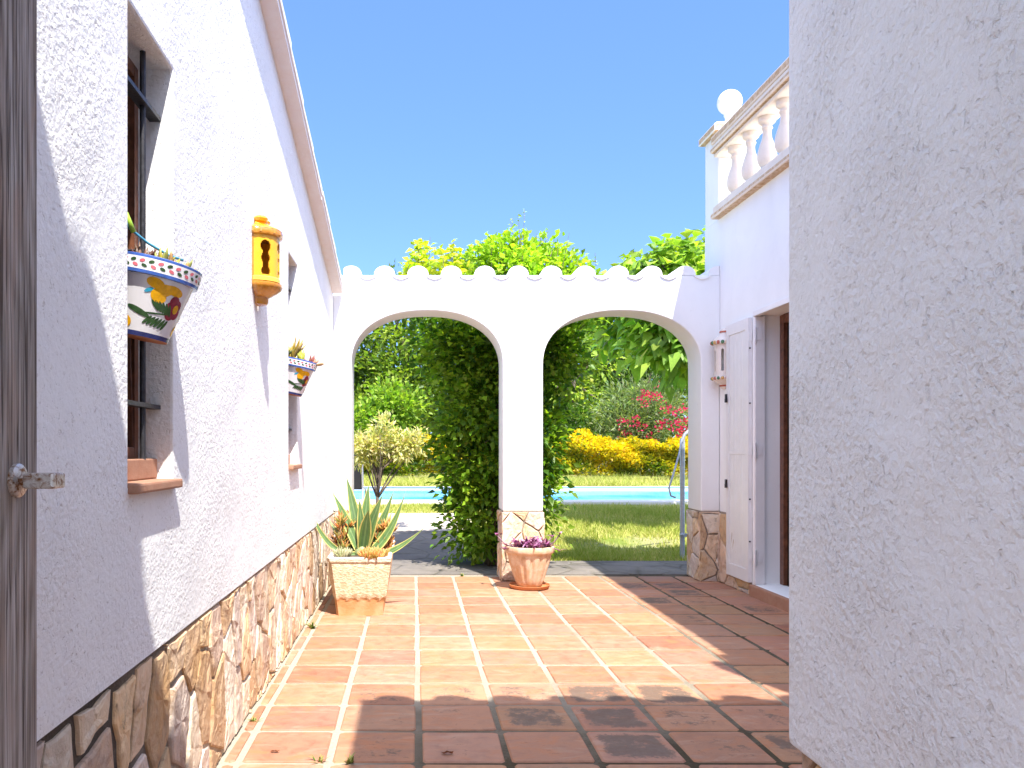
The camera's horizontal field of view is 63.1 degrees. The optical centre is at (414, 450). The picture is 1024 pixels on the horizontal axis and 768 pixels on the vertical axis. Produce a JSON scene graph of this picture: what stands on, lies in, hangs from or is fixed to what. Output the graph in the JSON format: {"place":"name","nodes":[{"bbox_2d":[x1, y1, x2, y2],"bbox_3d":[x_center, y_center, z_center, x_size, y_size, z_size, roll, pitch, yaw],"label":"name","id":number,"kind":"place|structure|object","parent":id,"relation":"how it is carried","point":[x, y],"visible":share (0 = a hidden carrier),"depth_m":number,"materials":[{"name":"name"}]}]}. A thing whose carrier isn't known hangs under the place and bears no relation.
{"place":"outdoors","nodes":[
{"label":"outdoors","id":0,"kind":"place"},
{"bbox_2d":[358,501,479,512],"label":"grass","id":1,"kind":"structure","parent":0,"point":[415,507],"depth_m":12.16,"materials":[{"name":"green plant"}]},
{"bbox_2d":[379,513,467,530],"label":"gravel path","id":2,"kind":"structure","parent":0,"point":[413,521],"depth_m":10.89,"materials":[{"name":"white gravel"}]},
{"bbox_2d":[354,454,366,506],"bbox_3d":[-0.985,0.454,11.590,0.586,0.910,1.043,0,0,0],"label":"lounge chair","id":3,"kind":"object","parent":2,"relation":"on","point":[358,483],"visible":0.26,"depth_m":11.27,"materials":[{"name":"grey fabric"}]},
{"bbox_2d":[392,531,467,560],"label":"path","id":4,"kind":"structure","parent":0,"point":[417,548],"depth_m":9.06,"materials":[{"name":"grey concrete"}]},
{"bbox_2d":[354,409,431,518],"bbox_3d":[-0.333,0.269,10.045,1.197,1.540,0.874,0,0,0],"label":"shrub","id":5,"kind":"object","parent":4,"relation":"on","point":[384,451],"visible":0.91,"depth_m":9.94,"materials":[{"name":"green plant"}]},
{"bbox_2d":[216,575,801,767],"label":"floor","id":6,"kind":"structure","parent":0,"point":[594,671],"depth_m":4.04,"materials":[{"name":"tile"}]},
{"bbox_2d":[37,0,342,767],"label":"house","id":7,"kind":"structure","parent":6,"relation":"on","point":[184,550],"depth_m":2.41,"materials":[{"name":"white paint"}]},
{"bbox_2d":[0,0,64,767],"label":"gate","id":8,"kind":"structure","parent":7,"relation":"attached to","point":[22,480],"depth_m":1.25,"materials":[{"name":"grey wood"}]},
{"bbox_2d":[127,50,182,493],"bbox_3d":[-0.756,-0.501,2.210,0.168,1.216,0.385,0,0,0],"label":"window","id":9,"kind":"structure","parent":7,"relation":"in","point":[142,472],"depth_m":2.31,"materials":[{"name":"brown wood"}]},
{"bbox_2d":[127,249,201,344],"bbox_3d":[-0.708,-0.411,2.210,0.244,0.230,0.244,11,0,0],"label":"hanging pot","id":10,"kind":"object","parent":7,"relation":"hanging from","point":[160,290],"visible":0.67,"depth_m":2.13,"materials":[{"name":"white ceramic"}]},
{"bbox_2d":[127,212,183,261],"bbox_3d":[-0.696,-0.564,2.159,0.025,0.098,0.225,0,0,31],"label":"twine","id":11,"kind":"object","parent":10,"relation":"attached to","point":[131,227],"visible":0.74,"depth_m":2.14,"materials":[{"name":"green plant"}]},
{"bbox_2d":[131,241,197,270],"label":"succulent","id":12,"kind":"object","parent":10,"relation":"in","point":[154,253],"visible":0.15,"depth_m":2.17,"materials":[{"name":"green plant"}]},
{"bbox_2d":[252,215,282,306],"bbox_3d":[-0.646,-0.835,3.660,0.127,0.390,0.227,0,0,0],"label":"wall lantern","id":13,"kind":"object","parent":7,"relation":"attached to","point":[267,239],"depth_m":3.60,"materials":[{"name":"yellow ceramic"}]},
{"bbox_2d":[288,286,301,469],"bbox_3d":[-0.756,-0.501,4.777,0.168,1.216,0.365,0,0,0],"label":"window","id":14,"kind":"structure","parent":7,"relation":"in","point":[290,466],"depth_m":4.83,"materials":[{"name":"brown wood"}]},
{"bbox_2d":[288,357,316,396],"bbox_3d":[-0.700,-0.438,4.800,0.244,0.230,0.244,11,0,0],"label":"hanging pot","id":15,"kind":"object","parent":7,"relation":"hanging from","point":[300,371],"visible":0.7,"depth_m":4.72,"materials":[{"name":"white ceramic"}]},
{"bbox_2d":[288,336,323,365],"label":"succulent","id":16,"kind":"object","parent":15,"relation":"in","point":[294,350],"visible":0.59,"depth_m":4.78,"materials":[{"name":"green plant"}]},
{"bbox_2d":[305,621,318,628],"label":"weed","id":17,"kind":"object","parent":6,"relation":"on","point":[311,626],"visible":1,"depth_m":5.25,"materials":[{"name":"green plant"}]},
{"bbox_2d":[309,754,327,763],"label":"weed","id":18,"kind":"object","parent":6,"relation":"on","point":[322,759],"visible":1,"depth_m":3.00,"materials":[{"name":"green plant"}]},
{"bbox_2d":[343,753,353,764],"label":"weed","id":19,"kind":"object","parent":6,"relation":"on","point":[349,761],"visible":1,"depth_m":2.99,"materials":[{"name":"green plant"}]},
{"bbox_2d":[327,540,394,615],"bbox_3d":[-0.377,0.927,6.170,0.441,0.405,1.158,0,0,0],"label":"planter","id":20,"kind":"object","parent":6,"relation":"on","point":[359,585],"visible":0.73,"depth_m":5.62,"materials":[{"name":"ceramic"}]},
{"bbox_2d":[332,546,352,556],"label":"succulent","id":21,"kind":"object","parent":20,"relation":"on","point":[343,552],"visible":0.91,"depth_m":5.67,"materials":[{"name":"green plant"}]},
{"bbox_2d":[329,509,355,548],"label":"succulent","id":22,"kind":"object","parent":20,"relation":"in","point":[341,538],"visible":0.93,"depth_m":5.93,"materials":[{"name":"orange plant"}]},
{"bbox_2d":[316,476,424,554],"bbox_3d":[-0.343,0.476,5.985,0.837,0.583,0.391,0,0,0],"label":"agave","id":23,"kind":"object","parent":20,"relation":"in","point":[361,531],"visible":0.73,"depth_m":5.92,"materials":[{"name":"green plant"}]},
{"bbox_2d":[357,546,389,559],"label":"succulent","id":24,"kind":"object","parent":20,"relation":"on","point":[368,552],"visible":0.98,"depth_m":5.63,"materials":[{"name":"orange plant"}]},
{"bbox_2d":[372,515,398,549],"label":"succulent","id":25,"kind":"object","parent":20,"relation":"on","point":[389,543],"visible":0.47,"depth_m":5.95,"materials":[{"name":"orange plant"}]},
{"bbox_2d":[333,266,719,580],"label":"arcade wall","id":26,"kind":"structure","parent":6,"relation":"on","point":[518,316],"depth_m":7.13,"materials":[{"name":"white paint"}]},
{"bbox_2d":[504,543,553,590],"bbox_3d":[0.945,0.953,6.780,0.408,0.346,0.408,0,0,0],"label":"flower pot","id":27,"kind":"object","parent":6,"relation":"on","point":[529,567],"visible":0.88,"depth_m":6.65,"materials":[{"name":"ceramic"}]},
{"bbox_2d":[495,532,562,550],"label":"purple plant","id":28,"kind":"object","parent":27,"relation":"in","point":[537,542],"visible":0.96,"depth_m":6.75,"materials":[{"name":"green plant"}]},
{"bbox_2d":[699,57,788,612],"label":"house","id":29,"kind":"structure","parent":6,"relation":"on","point":[746,224],"depth_m":6.42,"materials":[{"name":"white paint"}]},
{"bbox_2d":[710,328,725,389],"bbox_3d":[2.577,-0.778,7.010,0.118,0.520,0.231,0,0,0],"label":"wall lantern","id":30,"kind":"object","parent":29,"relation":"attached to","point":[718,342],"depth_m":6.96,"materials":[{"name":"beige ceramic"}]},
{"bbox_2d":[717,89,742,120],"bbox_3d":[2.800,-3.026,7.330,0.216,0.343,0.216,0,0,0],"label":"globe lamp","id":31,"kind":"object","parent":29,"relation":"on","point":[729,103],"visible":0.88,"depth_m":7.26,"materials":[{"name":"white glass"}]},
{"bbox_2d":[787,323,788,585],"bbox_3d":[2.888,0.030,5.735,0.035,2.020,1.230,0,0,0],"label":"door","id":32,"kind":"structure","parent":29,"relation":"in","point":[787,323],"depth_m":6.34,"materials":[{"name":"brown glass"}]},
{"bbox_2d":[789,0,1023,767],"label":"house","id":33,"kind":"structure","parent":6,"relation":"on","point":[906,383],"depth_m":1.36,"materials":[{"name":"white paint"}]},
{"bbox_2d":[354,490,687,499],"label":"water","id":34,"kind":"structure","parent":0,"point":[581,494],"depth_m":15.53,"materials":[{"name":"blue liquid"}]},
{"bbox_2d":[358,453,688,560],"bbox_3d":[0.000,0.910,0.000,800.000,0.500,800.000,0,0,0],"label":"ground","id":35,"kind":"structure","parent":0,"point":[641,542],"depth_m":9.98,"materials":[{"name":"plant"}]},
{"bbox_2d":[354,322,413,413],"bbox_3d":[-2.675,-2.014,25.125,5.716,5.651,5.453,0,0,0],"label":"tree","id":36,"kind":"object","parent":35,"relation":"on","point":[359,372],"visible":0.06,"depth_m":24.61,"materials":[{"name":"green plant"}]},
{"bbox_2d":[354,369,437,475],"bbox_3d":[-1.284,-0.707,22.390,3.112,2.934,4.034,0,0,-41],"label":"bush","id":37,"kind":"object","parent":35,"relation":"on","point":[364,414],"visible":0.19,"depth_m":21.79,"materials":[{"name":"green plant"}]},
{"bbox_2d":[354,260,477,472],"bbox_3d":[-0.203,-2.372,24.055,5.330,6.311,3.973,0,0,-21],"label":"tree","id":38,"kind":"object","parent":35,"relation":"on","point":[393,336],"visible":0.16,"depth_m":23.44,"materials":[{"name":"green plant"}]},
{"bbox_2d":[411,336,481,435],"bbox_3d":[2.260,-2.434,25.244,5.293,6.426,4.472,0,0,0],"label":"tree","id":39,"kind":"object","parent":35,"relation":"on","point":[439,408],"depth_m":24.37,"materials":[{"name":"green plant"}]},
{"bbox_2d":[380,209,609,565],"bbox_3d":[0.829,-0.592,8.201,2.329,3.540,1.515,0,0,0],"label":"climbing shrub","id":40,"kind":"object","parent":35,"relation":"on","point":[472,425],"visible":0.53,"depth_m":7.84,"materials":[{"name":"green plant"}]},
{"bbox_2d":[354,427,687,478],"bbox_3d":[1.995,0.072,20.353,18.188,1.290,1.721,0,0,0],"label":"hedge","id":41,"kind":"object","parent":35,"relation":"on","point":[665,456],"visible":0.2,"depth_m":19.80,"materials":[{"name":"yellow plant"}]},
{"bbox_2d":[355,349,687,454],"bbox_3d":[2.141,-1.379,34.234,57.815,7.364,8.002,0,0,0],"label":"tree belt","id":42,"kind":"object","parent":35,"relation":"on","point":[552,383],"depth_m":33.68,"materials":[{"name":"green plant"}]},
{"bbox_2d":[356,486,687,503],"bbox_3d":[1.250,0.830,15.375,16.220,0.100,5.330,0,0,0],"label":"pool edge","id":43,"kind":"object","parent":35,"relation":"on","point":[565,488],"depth_m":17.67,"materials":[{"name":"white stone"}]},
{"bbox_2d":[548,322,630,428],"bbox_3d":[4.508,-2.086,23.787,3.541,5.646,3.046,0,0,0],"label":"tree","id":44,"kind":"object","parent":35,"relation":"on","point":[588,391],"visible":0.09,"depth_m":23.52,"materials":[{"name":"green plant"}]},
{"bbox_2d":[543,386,636,475],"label":"bush","id":45,"kind":"object","parent":35,"relation":"on","point":[576,424],"visible":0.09,"depth_m":22.30,"materials":[{"name":"green plant"}]},
{"bbox_2d":[561,346,687,470],"bbox_3d":[6.660,-2.372,26.356,5.161,6.237,4.609,0,0,0],"label":"flowering bush","id":46,"kind":"object","parent":35,"relation":"on","point":[627,377],"visible":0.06,"depth_m":25.87,"materials":[{"name":"green plant"}]},
{"bbox_2d":[574,368,687,475],"bbox_3d":[5.997,-0.763,21.611,3.688,3.104,2.465,0,0,0],"label":"oleander","id":47,"kind":"object","parent":35,"relation":"on","point":[640,414],"visible":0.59,"depth_m":21.30,"materials":[{"name":"green plant"}]},
{"bbox_2d":[580,225,704,414],"bbox_3d":[3.498,-0.925,10.593,3.008,3.907,3.165,0,0,0],"label":"mulberry tree","id":48,"kind":"object","parent":35,"relation":"on","point":[665,359],"visible":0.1,"depth_m":9.87,"materials":[{"name":"green plant"}]},
{"bbox_2d":[668,430,687,558],"bbox_3d":[2.978,0.313,8.663,0.683,1.634,0.126,0,0,-14],"label":"outdoor shower","id":49,"kind":"object","parent":35,"relation":"on","point":[682,534],"visible":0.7,"depth_m":8.64,"materials":[{"name":"metal"}]},
{"bbox_2d":[361,472,687,485],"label":"grass","id":50,"kind":"structure","parent":0,"point":[578,481],"depth_m":18.50,"materials":[{"name":"green plant"}]},
{"bbox_2d":[282,0,788,437],"label":"sky","id":51,"kind":"structure","parent":0,"point":[439,122],"materials":[{"name":"blue"}]},
{"bbox_2d":[391,561,686,574],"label":"pavement","id":52,"kind":"structure","parent":0,"point":[560,568],"depth_m":7.87,"materials":[{"name":"grey concrete"}]},
{"bbox_2d":[398,238,498,565],"bbox_3d":[0.342,-0.455,7.884,1.082,3.172,0.544,0,0,0],"label":"creeper","id":53,"kind":"object","parent":52,"relation":"on","point":[420,256],"visible":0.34,"depth_m":7.83,"materials":[{"name":"green plant"}]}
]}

